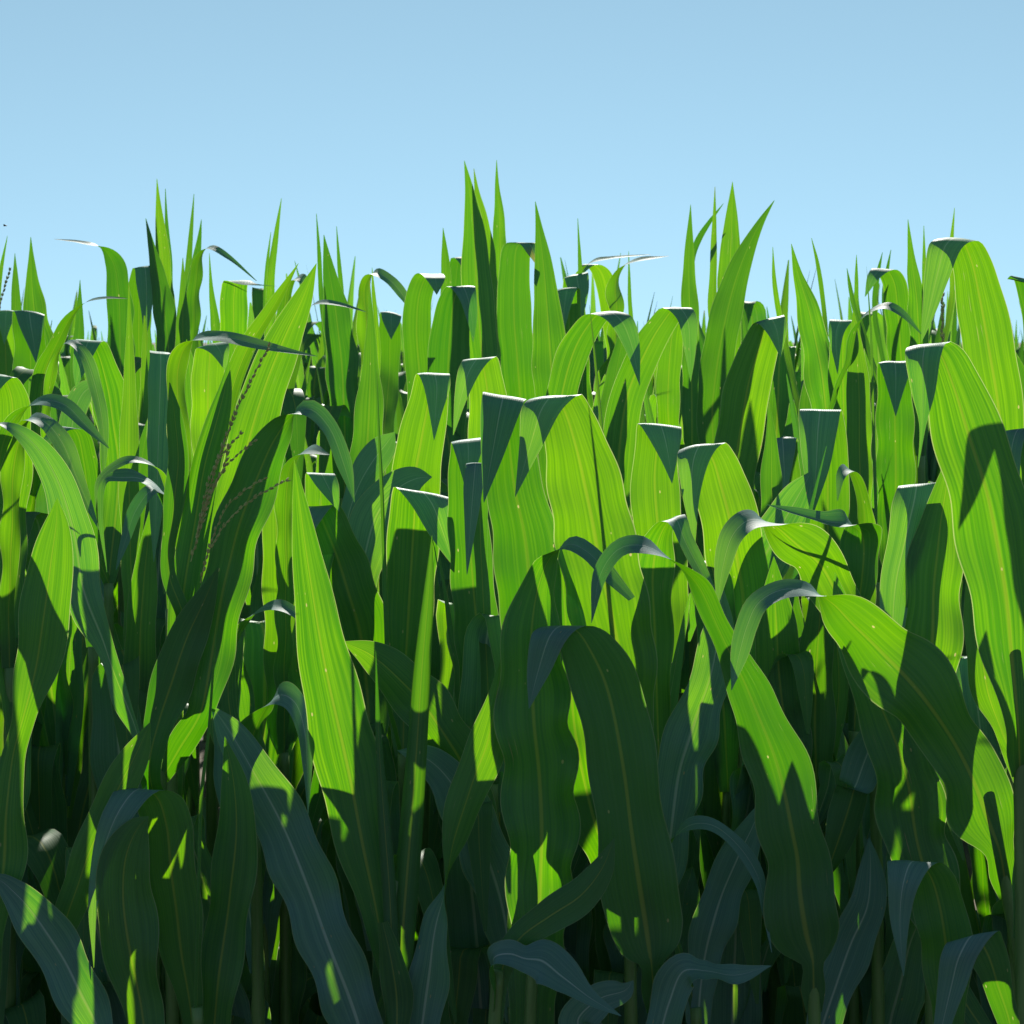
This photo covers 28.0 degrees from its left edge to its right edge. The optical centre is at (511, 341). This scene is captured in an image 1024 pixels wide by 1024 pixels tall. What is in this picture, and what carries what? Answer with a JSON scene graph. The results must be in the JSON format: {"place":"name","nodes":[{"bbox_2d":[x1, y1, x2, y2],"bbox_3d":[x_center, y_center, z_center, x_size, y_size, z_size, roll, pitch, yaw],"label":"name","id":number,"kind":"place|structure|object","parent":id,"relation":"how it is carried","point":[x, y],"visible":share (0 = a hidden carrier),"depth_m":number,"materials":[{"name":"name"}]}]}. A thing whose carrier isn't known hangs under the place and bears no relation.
{"place":"outdoors","nodes":[
{"label":"outdoors","id":0,"kind":"place"},
{"bbox_2d":[0,0,1023,342],"label":"sky","id":1,"kind":"structure","parent":0,"point":[861,120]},
{"bbox_2d":[152,343,1020,909],"bbox_3d":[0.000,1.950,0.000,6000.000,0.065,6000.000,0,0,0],"label":"ground","id":2,"kind":"structure","parent":0,"point":[202,753],"depth_m":8.97,"materials":[{"name":"soil"}]},
{"bbox_2d":[11,237,59,396],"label":"corn plant","id":3,"kind":"object","parent":2,"relation":"on","point":[32,331],"visible":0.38,"depth_m":4.17,"materials":[{"name":"green plant"}]},
{"bbox_2d":[0,498,72,986],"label":"corn plant","id":4,"kind":"object","parent":2,"relation":"on","point":[44,613],"visible":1,"depth_m":2.64,"materials":[{"name":"green plant"}]},
{"bbox_2d":[0,638,88,1023],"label":"corn plant","id":5,"kind":"object","parent":2,"relation":"on","point":[46,856],"visible":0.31,"depth_m":2.98,"materials":[{"name":"green plant"}]},
{"bbox_2d":[10,366,83,884],"bbox_3d":[-0.886,0.998,3.885,0.215,1.904,0.478,0,0,-17],"label":"corn plant","id":6,"kind":"object","parent":2,"relation":"on","point":[35,520],"visible":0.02,"depth_m":3.77,"materials":[{"name":"green plant"}]},
{"bbox_2d":[0,374,108,1008],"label":"corn plant","id":7,"kind":"object","parent":2,"relation":"on","point":[16,470],"visible":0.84,"depth_m":2.99,"materials":[{"name":"green plant"}]},
{"bbox_2d":[0,236,126,576],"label":"corn plant","id":8,"kind":"object","parent":2,"relation":"on","point":[56,342],"visible":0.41,"depth_m":3.79,"materials":[{"name":"green plant"}]},
{"bbox_2d":[43,426,101,809],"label":"corn plant","id":9,"kind":"object","parent":2,"relation":"on","point":[83,441],"visible":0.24,"depth_m":3.10,"materials":[{"name":"green plant"}]},
{"bbox_2d":[0,722,150,1023],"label":"corn plant","id":10,"kind":"object","parent":2,"relation":"on","point":[46,931],"visible":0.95,"depth_m":2.62,"materials":[{"name":"green plant"}]},
{"bbox_2d":[0,422,159,987],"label":"corn plant","id":11,"kind":"object","parent":2,"relation":"on","point":[87,607],"visible":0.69,"depth_m":2.80,"materials":[{"name":"green plant"}]},
{"bbox_2d":[40,339,122,642],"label":"corn plant","id":12,"kind":"object","parent":2,"relation":"on","point":[100,388],"visible":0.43,"depth_m":3.51,"materials":[{"name":"green plant"}]},
{"bbox_2d":[20,526,161,1023],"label":"corn plant","id":13,"kind":"object","parent":2,"relation":"on","point":[59,796],"visible":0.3,"depth_m":3.55,"materials":[{"name":"green plant"}]},
{"bbox_2d":[56,239,134,625],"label":"corn plant","id":14,"kind":"object","parent":2,"relation":"on","point":[117,283],"visible":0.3,"depth_m":4.20,"materials":[{"name":"green plant"}]},
{"bbox_2d":[61,649,164,1023],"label":"corn plant","id":15,"kind":"object","parent":2,"relation":"on","point":[111,738],"visible":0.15,"depth_m":3.03,"materials":[{"name":"green plant"}]},
{"bbox_2d":[94,456,178,1023],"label":"corn plant","id":16,"kind":"object","parent":2,"relation":"on","point":[141,498],"visible":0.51,"depth_m":2.94,"materials":[{"name":"green plant"}]},
{"bbox_2d":[118,286,157,692],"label":"corn plant","id":17,"kind":"object","parent":2,"relation":"on","point":[139,578],"visible":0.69,"depth_m":3.24,"materials":[{"name":"green plant"}]},
{"bbox_2d":[120,315,165,660],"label":"corn plant","id":18,"kind":"object","parent":2,"relation":"on","point":[142,420],"visible":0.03,"depth_m":3.86,"materials":[{"name":"green plant"}]},
{"bbox_2d":[147,351,170,608],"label":"corn plant","id":19,"kind":"object","parent":2,"relation":"on","point":[157,446],"visible":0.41,"depth_m":3.17,"materials":[{"name":"green plant"}]},
{"bbox_2d":[129,181,201,414],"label":"corn plant","id":20,"kind":"object","parent":2,"relation":"on","point":[151,284],"visible":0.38,"depth_m":4.53,"materials":[{"name":"green plant"}]},
{"bbox_2d":[88,626,257,1023],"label":"corn plant","id":21,"kind":"object","parent":2,"relation":"on","point":[144,900],"visible":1,"depth_m":2.67,"materials":[{"name":"green plant"}]},
{"bbox_2d":[185,339,228,856],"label":"corn plant","id":22,"kind":"object","parent":2,"relation":"on","point":[207,365],"visible":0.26,"depth_m":3.61,"materials":[{"name":"green plant"}]},
{"bbox_2d":[175,245,269,815],"bbox_3d":[-0.627,0.873,4.313,0.153,2.154,0.292,0,0,-32],"label":"corn plant","id":23,"kind":"object","parent":2,"relation":"on","point":[233,307],"visible":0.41,"depth_m":4.31,"materials":[{"name":"green plant"}]},
{"bbox_2d":[179,618,306,1023],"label":"corn plant","id":24,"kind":"object","parent":2,"relation":"on","point":[250,677],"visible":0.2,"depth_m":3.16,"materials":[{"name":"green plant"}]},
{"bbox_2d":[141,263,354,966],"bbox_3d":[-0.372,0.919,2.840,0.317,2.062,0.207,0,0,0],"label":"corn plant","id":25,"kind":"object","parent":2,"relation":"on","point":[214,520],"visible":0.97,"depth_m":2.80,"materials":[{"name":"green plant"}]},
{"bbox_2d":[212,599,312,1023],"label":"corn plant","id":26,"kind":"object","parent":2,"relation":"on","point":[289,697],"visible":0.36,"depth_m":2.83,"materials":[{"name":"green plant"}]},
{"bbox_2d":[239,356,313,777],"bbox_3d":[-0.473,0.988,4.031,0.169,1.924,0.653,0,0,-13],"label":"corn plant","id":27,"kind":"object","parent":2,"relation":"on","point":[294,398],"visible":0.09,"depth_m":3.90,"materials":[{"name":"green plant"}]},
{"bbox_2d":[263,198,306,337],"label":"corn plant","id":28,"kind":"object","parent":2,"relation":"on","point":[269,279],"visible":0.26,"depth_m":4.61,"materials":[{"name":"green plant"}]},
{"bbox_2d":[212,708,382,1023],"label":"corn plant","id":29,"kind":"object","parent":2,"relation":"on","point":[302,874],"visible":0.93,"depth_m":2.75,"materials":[{"name":"green plant"}]},
{"bbox_2d":[261,444,338,1023],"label":"corn plant","id":30,"kind":"object","parent":2,"relation":"on","point":[280,660],"visible":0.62,"depth_m":3.19,"materials":[{"name":"green plant"}]},
{"bbox_2d":[286,274,329,470],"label":"corn plant","id":31,"kind":"object","parent":2,"relation":"on","point":[312,426],"visible":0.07,"depth_m":5.75,"materials":[{"name":"green plant"}]},
{"bbox_2d":[289,738,328,1023],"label":"corn plant","id":32,"kind":"object","parent":2,"relation":"on","point":[296,778],"visible":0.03,"depth_m":3.50,"materials":[{"name":"green plant"}]},
{"bbox_2d":[280,214,365,503],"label":"corn plant","id":33,"kind":"object","parent":2,"relation":"on","point":[342,362],"visible":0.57,"depth_m":4.41,"materials":[{"name":"green plant"}]},
{"bbox_2d":[294,256,360,380],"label":"corn plant","id":34,"kind":"object","parent":2,"relation":"on","point":[311,339],"visible":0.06,"depth_m":6.41,"materials":[{"name":"green plant"}]},
{"bbox_2d":[304,404,351,505],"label":"corn plant","id":35,"kind":"object","parent":2,"relation":"on","point":[324,464],"visible":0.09,"depth_m":4.38,"materials":[{"name":"green plant"}]},
{"bbox_2d":[309,505,388,735],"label":"corn plant","id":36,"kind":"object","parent":2,"relation":"on","point":[359,602],"visible":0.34,"depth_m":3.32,"materials":[{"name":"green plant"}]},
{"bbox_2d":[300,718,414,1023],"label":"corn plant","id":37,"kind":"object","parent":2,"relation":"on","point":[308,1015],"depth_m":3.49,"materials":[{"name":"green plant"}]},
{"bbox_2d":[356,268,406,474],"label":"corn plant","id":38,"kind":"object","parent":2,"relation":"on","point":[388,332],"visible":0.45,"depth_m":4.76,"materials":[{"name":"green plant"}]},
{"bbox_2d":[308,734,456,1023],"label":"corn plant","id":39,"kind":"object","parent":2,"relation":"on","point":[430,887],"visible":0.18,"depth_m":3.06,"materials":[{"name":"green plant"}]},
{"bbox_2d":[341,280,431,589],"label":"corn plant","id":40,"kind":"object","parent":2,"relation":"on","point":[362,513],"visible":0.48,"depth_m":3.41,"materials":[{"name":"green plant"}]},
{"bbox_2d":[292,460,503,1023],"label":"corn plant","id":41,"kind":"object","parent":2,"relation":"on","point":[346,747],"visible":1,"depth_m":2.75,"materials":[{"name":"green plant"}]},
{"bbox_2d":[377,383,450,816],"bbox_3d":[-0.144,0.997,3.120,0.121,1.905,0.116,0,0,0],"label":"corn plant","id":42,"kind":"object","parent":2,"relation":"on","point":[417,520],"visible":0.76,"depth_m":3.13,"materials":[{"name":"green plant"}]},
{"bbox_2d":[345,640,496,1000],"bbox_3d":[-0.126,1.192,2.980,0.242,1.516,0.026,0,0,0],"label":"corn plant","id":43,"kind":"object","parent":2,"relation":"on","point":[449,729],"visible":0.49,"depth_m":2.98,"materials":[{"name":"green plant"}]},
{"bbox_2d":[392,373,450,931],"bbox_3d":[-0.154,1.001,3.454,0.103,1.897,0.068,0,0,0],"label":"corn plant","id":44,"kind":"object","parent":2,"relation":"on","point":[421,437],"visible":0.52,"depth_m":3.46,"materials":[{"name":"green plant"}]},
{"bbox_2d":[402,229,460,403],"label":"corn plant","id":45,"kind":"object","parent":2,"relation":"on","point":[416,317],"visible":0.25,"depth_m":4.32,"materials":[{"name":"green plant"}]},
{"bbox_2d":[414,425,461,951],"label":"corn plant","id":46,"kind":"object","parent":2,"relation":"on","point":[450,437],"visible":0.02,"depth_m":3.88,"materials":[{"name":"green plant"}]},
{"bbox_2d":[427,286,476,439],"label":"corn plant","id":47,"kind":"object","parent":2,"relation":"on","point":[454,322],"visible":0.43,"depth_m":4.02,"materials":[{"name":"green plant"}]},
{"bbox_2d":[398,745,509,1023],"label":"corn plant","id":48,"kind":"object","parent":2,"relation":"on","point":[441,767],"visible":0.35,"depth_m":2.93,"materials":[{"name":"green plant"}]},
{"bbox_2d":[428,572,498,911],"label":"corn plant","id":49,"kind":"object","parent":2,"relation":"on","point":[435,837],"visible":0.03,"depth_m":3.37,"materials":[{"name":"green plant"}]},
{"bbox_2d":[433,553,509,1023],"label":"corn plant","id":50,"kind":"object","parent":2,"relation":"on","point":[467,912],"visible":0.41,"depth_m":3.03,"materials":[{"name":"green plant"}]},
{"bbox_2d":[447,438,503,821],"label":"corn plant","id":51,"kind":"object","parent":2,"relation":"on","point":[471,574],"visible":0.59,"depth_m":3.05,"materials":[{"name":"green plant"}]},
{"bbox_2d":[453,356,506,577],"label":"corn plant","id":52,"kind":"object","parent":2,"relation":"on","point":[476,378],"visible":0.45,"depth_m":3.55,"materials":[{"name":"green plant"}]},
{"bbox_2d":[461,160,505,366],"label":"corn plant","id":53,"kind":"object","parent":2,"relation":"on","point":[481,254],"visible":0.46,"depth_m":4.32,"materials":[{"name":"green plant"}]},
{"bbox_2d":[496,242,534,399],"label":"corn plant","id":54,"kind":"object","parent":2,"relation":"on","point":[514,324],"visible":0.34,"depth_m":4.22,"materials":[{"name":"green plant"}]},
{"bbox_2d":[480,392,554,628],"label":"corn plant","id":55,"kind":"object","parent":2,"relation":"on","point":[522,522],"visible":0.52,"depth_m":2.90,"materials":[{"name":"green plant"}]},
{"bbox_2d":[487,837,620,1023],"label":"corn plant","id":56,"kind":"object","parent":2,"relation":"on","point":[523,945],"visible":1,"depth_m":2.54,"materials":[{"name":"green plant"}]},
{"bbox_2d":[531,201,582,501],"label":"corn plant","id":57,"kind":"object","parent":2,"relation":"on","point":[556,314],"visible":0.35,"depth_m":4.12,"materials":[{"name":"green plant"}]},
{"bbox_2d":[493,536,634,1023],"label":"corn plant","id":58,"kind":"object","parent":2,"relation":"on","point":[538,803],"visible":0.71,"depth_m":2.73,"materials":[{"name":"green plant"}]},
{"bbox_2d":[554,859,599,1023],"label":"corn plant","id":59,"kind":"object","parent":2,"relation":"on","point":[579,941],"visible":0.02,"depth_m":3.42,"materials":[{"name":"green plant"}]},
{"bbox_2d":[515,305,657,1023],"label":"corn plant","id":60,"kind":"object","parent":2,"relation":"on","point":[585,491],"visible":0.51,"depth_m":2.86,"materials":[{"name":"green plant"}]},
{"bbox_2d":[546,311,639,395],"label":"corn plant","id":61,"kind":"object","parent":2,"relation":"on","point":[573,351],"visible":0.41,"depth_m":3.80,"materials":[{"name":"green plant"}]},
{"bbox_2d":[563,218,666,410],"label":"corn plant","id":62,"kind":"object","parent":2,"relation":"on","point":[610,296],"visible":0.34,"depth_m":4.60,"materials":[{"name":"green plant"}]},
{"bbox_2d":[571,593,699,1023],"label":"corn plant","id":63,"kind":"object","parent":2,"relation":"on","point":[610,960],"visible":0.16,"depth_m":3.06,"materials":[{"name":"green plant"}]},
{"bbox_2d":[598,307,697,516],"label":"corn plant","id":64,"kind":"object","parent":2,"relation":"on","point":[623,395],"visible":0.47,"depth_m":3.81,"materials":[{"name":"green plant"}]},
{"bbox_2d":[527,625,770,1023],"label":"corn plant","id":65,"kind":"object","parent":2,"relation":"on","point":[641,903],"visible":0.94,"depth_m":2.68,"materials":[{"name":"green plant"}]},
{"bbox_2d":[630,423,688,665],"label":"corn plant","id":66,"kind":"object","parent":2,"relation":"on","point":[655,498],"visible":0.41,"depth_m":3.27,"materials":[{"name":"green plant"}]},
{"bbox_2d":[644,365,704,700],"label":"corn plant","id":67,"kind":"object","parent":2,"relation":"on","point":[650,408],"visible":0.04,"depth_m":4.35,"materials":[{"name":"green plant"}]},
{"bbox_2d":[656,205,700,678],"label":"corn plant","id":68,"kind":"object","parent":2,"relation":"on","point":[672,360],"visible":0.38,"depth_m":4.20,"materials":[{"name":"green plant"}]},
{"bbox_2d":[639,514,725,757],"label":"corn plant","id":69,"kind":"object","parent":2,"relation":"on","point":[658,572],"visible":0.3,"depth_m":2.99,"materials":[{"name":"green plant"}]},
{"bbox_2d":[658,590,733,884],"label":"corn plant","id":70,"kind":"object","parent":2,"relation":"on","point":[690,738],"visible":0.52,"depth_m":2.93,"materials":[{"name":"green plant"}]},
{"bbox_2d":[591,535,839,1023],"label":"corn plant","id":71,"kind":"object","parent":2,"relation":"on","point":[801,919],"visible":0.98,"depth_m":2.69,"materials":[{"name":"green plant"}]},
{"bbox_2d":[694,182,740,357],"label":"corn plant","id":72,"kind":"object","parent":2,"relation":"on","point":[730,243],"visible":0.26,"depth_m":4.41,"materials":[{"name":"green plant"}]},
{"bbox_2d":[671,808,771,1023],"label":"corn plant","id":73,"kind":"object","parent":2,"relation":"on","point":[736,867],"visible":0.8,"depth_m":2.84,"materials":[{"name":"green plant"}]},
{"bbox_2d":[677,443,768,660],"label":"corn plant","id":74,"kind":"object","parent":2,"relation":"on","point":[717,494],"visible":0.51,"depth_m":3.16,"materials":[{"name":"green plant"}]},
{"bbox_2d":[696,200,774,443],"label":"corn plant","id":75,"kind":"object","parent":2,"relation":"on","point":[721,336],"visible":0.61,"depth_m":4.01,"materials":[{"name":"green plant"}]},
{"bbox_2d":[714,315,786,494],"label":"corn plant","id":76,"kind":"object","parent":2,"relation":"on","point":[745,395],"visible":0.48,"depth_m":3.81,"materials":[{"name":"green plant"}]},
{"bbox_2d":[684,446,855,1023],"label":"corn plant","id":77,"kind":"object","parent":2,"relation":"on","point":[728,799],"visible":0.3,"depth_m":3.06,"materials":[{"name":"green plant"}]},
{"bbox_2d":[742,311,797,472],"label":"corn plant","id":78,"kind":"object","parent":2,"relation":"on","point":[778,401],"visible":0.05,"depth_m":4.44,"materials":[{"name":"green plant"}]},
{"bbox_2d":[738,471,813,767],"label":"corn plant","id":79,"kind":"object","parent":2,"relation":"on","point":[797,492],"visible":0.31,"depth_m":3.22,"materials":[{"name":"green plant"}]},
{"bbox_2d":[741,260,815,370],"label":"corn plant","id":80,"kind":"object","parent":2,"relation":"on","point":[756,310],"visible":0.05,"depth_m":5.56,"materials":[{"name":"green plant"}]},
{"bbox_2d":[755,596,804,1023],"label":"corn plant","id":81,"kind":"object","parent":2,"relation":"on","point":[795,976],"visible":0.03,"depth_m":3.44,"materials":[{"name":"green plant"}]},
{"bbox_2d":[760,403,800,1023],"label":"corn plant","id":82,"kind":"object","parent":2,"relation":"on","point":[780,469],"visible":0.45,"depth_m":3.44,"materials":[{"name":"green plant"}]},
{"bbox_2d":[714,510,884,1023],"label":"corn plant","id":83,"kind":"object","parent":2,"relation":"on","point":[812,554],"visible":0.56,"depth_m":2.91,"materials":[{"name":"green plant"}]},
{"bbox_2d":[772,238,829,412],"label":"corn plant","id":84,"kind":"object","parent":2,"relation":"on","point":[812,322],"visible":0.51,"depth_m":3.92,"materials":[{"name":"green plant"}]},
{"bbox_2d":[755,557,847,830],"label":"corn plant","id":85,"kind":"object","parent":2,"relation":"on","point":[776,634],"visible":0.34,"depth_m":3.02,"materials":[{"name":"green plant"}]},
{"bbox_2d":[754,374,877,837],"bbox_3d":[0.593,1.005,3.831,0.229,1.890,0.636,0,0,-5],"label":"corn plant","id":86,"kind":"object","parent":2,"relation":"on","point":[804,402],"visible":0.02,"depth_m":3.83,"materials":[{"name":"green plant"}]},
{"bbox_2d":[766,464,881,1023],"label":"corn plant","id":87,"kind":"object","parent":2,"relation":"on","point":[860,542],"visible":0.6,"depth_m":3.06,"materials":[{"name":"green plant"}]},
{"bbox_2d":[799,409,849,546],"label":"corn plant","id":88,"kind":"object","parent":2,"relation":"on","point":[820,430],"visible":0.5,"depth_m":3.29,"materials":[{"name":"green plant"}]},
{"bbox_2d":[806,730,886,1023],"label":"corn plant","id":89,"kind":"object","parent":2,"relation":"on","point":[847,963],"visible":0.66,"depth_m":2.85,"materials":[{"name":"green plant"}]},
{"bbox_2d":[846,266,879,607],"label":"corn plant","id":90,"kind":"object","parent":2,"relation":"on","point":[860,431],"visible":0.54,"depth_m":3.61,"materials":[{"name":"green plant"}]},
{"bbox_2d":[764,731,969,1023],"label":"corn plant","id":91,"kind":"object","parent":2,"relation":"on","point":[904,998],"visible":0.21,"depth_m":2.98,"materials":[{"name":"green plant"}]},
{"bbox_2d":[730,573,1014,1023],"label":"corn plant","id":92,"kind":"object","parent":2,"relation":"on","point":[919,727],"visible":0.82,"depth_m":2.73,"materials":[{"name":"green plant"}]},
{"bbox_2d":[828,302,920,429],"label":"corn plant","id":93,"kind":"object","parent":2,"relation":"on","point":[844,344],"visible":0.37,"depth_m":3.73,"materials":[{"name":"green plant"}]},
{"bbox_2d":[847,250,909,391],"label":"corn plant","id":94,"kind":"object","parent":2,"relation":"on","point":[895,325],"visible":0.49,"depth_m":4.43,"materials":[{"name":"green plant"}]},
{"bbox_2d":[875,361,915,564],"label":"corn plant","id":95,"kind":"object","parent":2,"relation":"on","point":[895,431],"visible":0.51,"depth_m":3.72,"materials":[{"name":"green plant"}]},
{"bbox_2d":[860,311,934,483],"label":"corn plant","id":96,"kind":"object","parent":2,"relation":"on","point":[876,354],"visible":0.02,"depth_m":4.92,"materials":[{"name":"green plant"}]},
{"bbox_2d":[880,472,963,1023],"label":"corn plant","id":97,"kind":"object","parent":2,"relation":"on","point":[921,576],"visible":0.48,"depth_m":2.86,"materials":[{"name":"green plant"}]},
{"bbox_2d":[907,208,954,483],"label":"corn plant","id":98,"kind":"object","parent":2,"relation":"on","point":[915,297],"visible":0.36,"depth_m":4.21,"materials":[{"name":"green plant"}]},
{"bbox_2d":[887,860,1019,1023],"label":"corn plant","id":99,"kind":"object","parent":2,"relation":"on","point":[955,951],"visible":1,"depth_m":2.58,"materials":[{"name":"green plant"}]},
{"bbox_2d":[905,342,1023,1023],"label":"corn plant","id":100,"kind":"object","parent":2,"relation":"on","point":[952,399],"visible":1,"depth_m":2.57,"materials":[{"name":"green plant"}]},
{"bbox_2d":[921,237,1023,996],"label":"corn plant","id":101,"kind":"object","parent":2,"relation":"on","point":[986,331],"visible":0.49,"depth_m":2.93,"materials":[{"name":"green plant"}]},
{"bbox_2d":[945,754,1006,1023],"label":"corn plant","id":102,"kind":"object","parent":2,"relation":"on","point":[987,915],"visible":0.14,"depth_m":3.07,"materials":[{"name":"green plant"}]},
{"bbox_2d":[956,657,1001,753],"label":"corn plant","id":103,"kind":"object","parent":2,"relation":"on","point":[980,720],"visible":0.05,"depth_m":3.32,"materials":[{"name":"green plant"}]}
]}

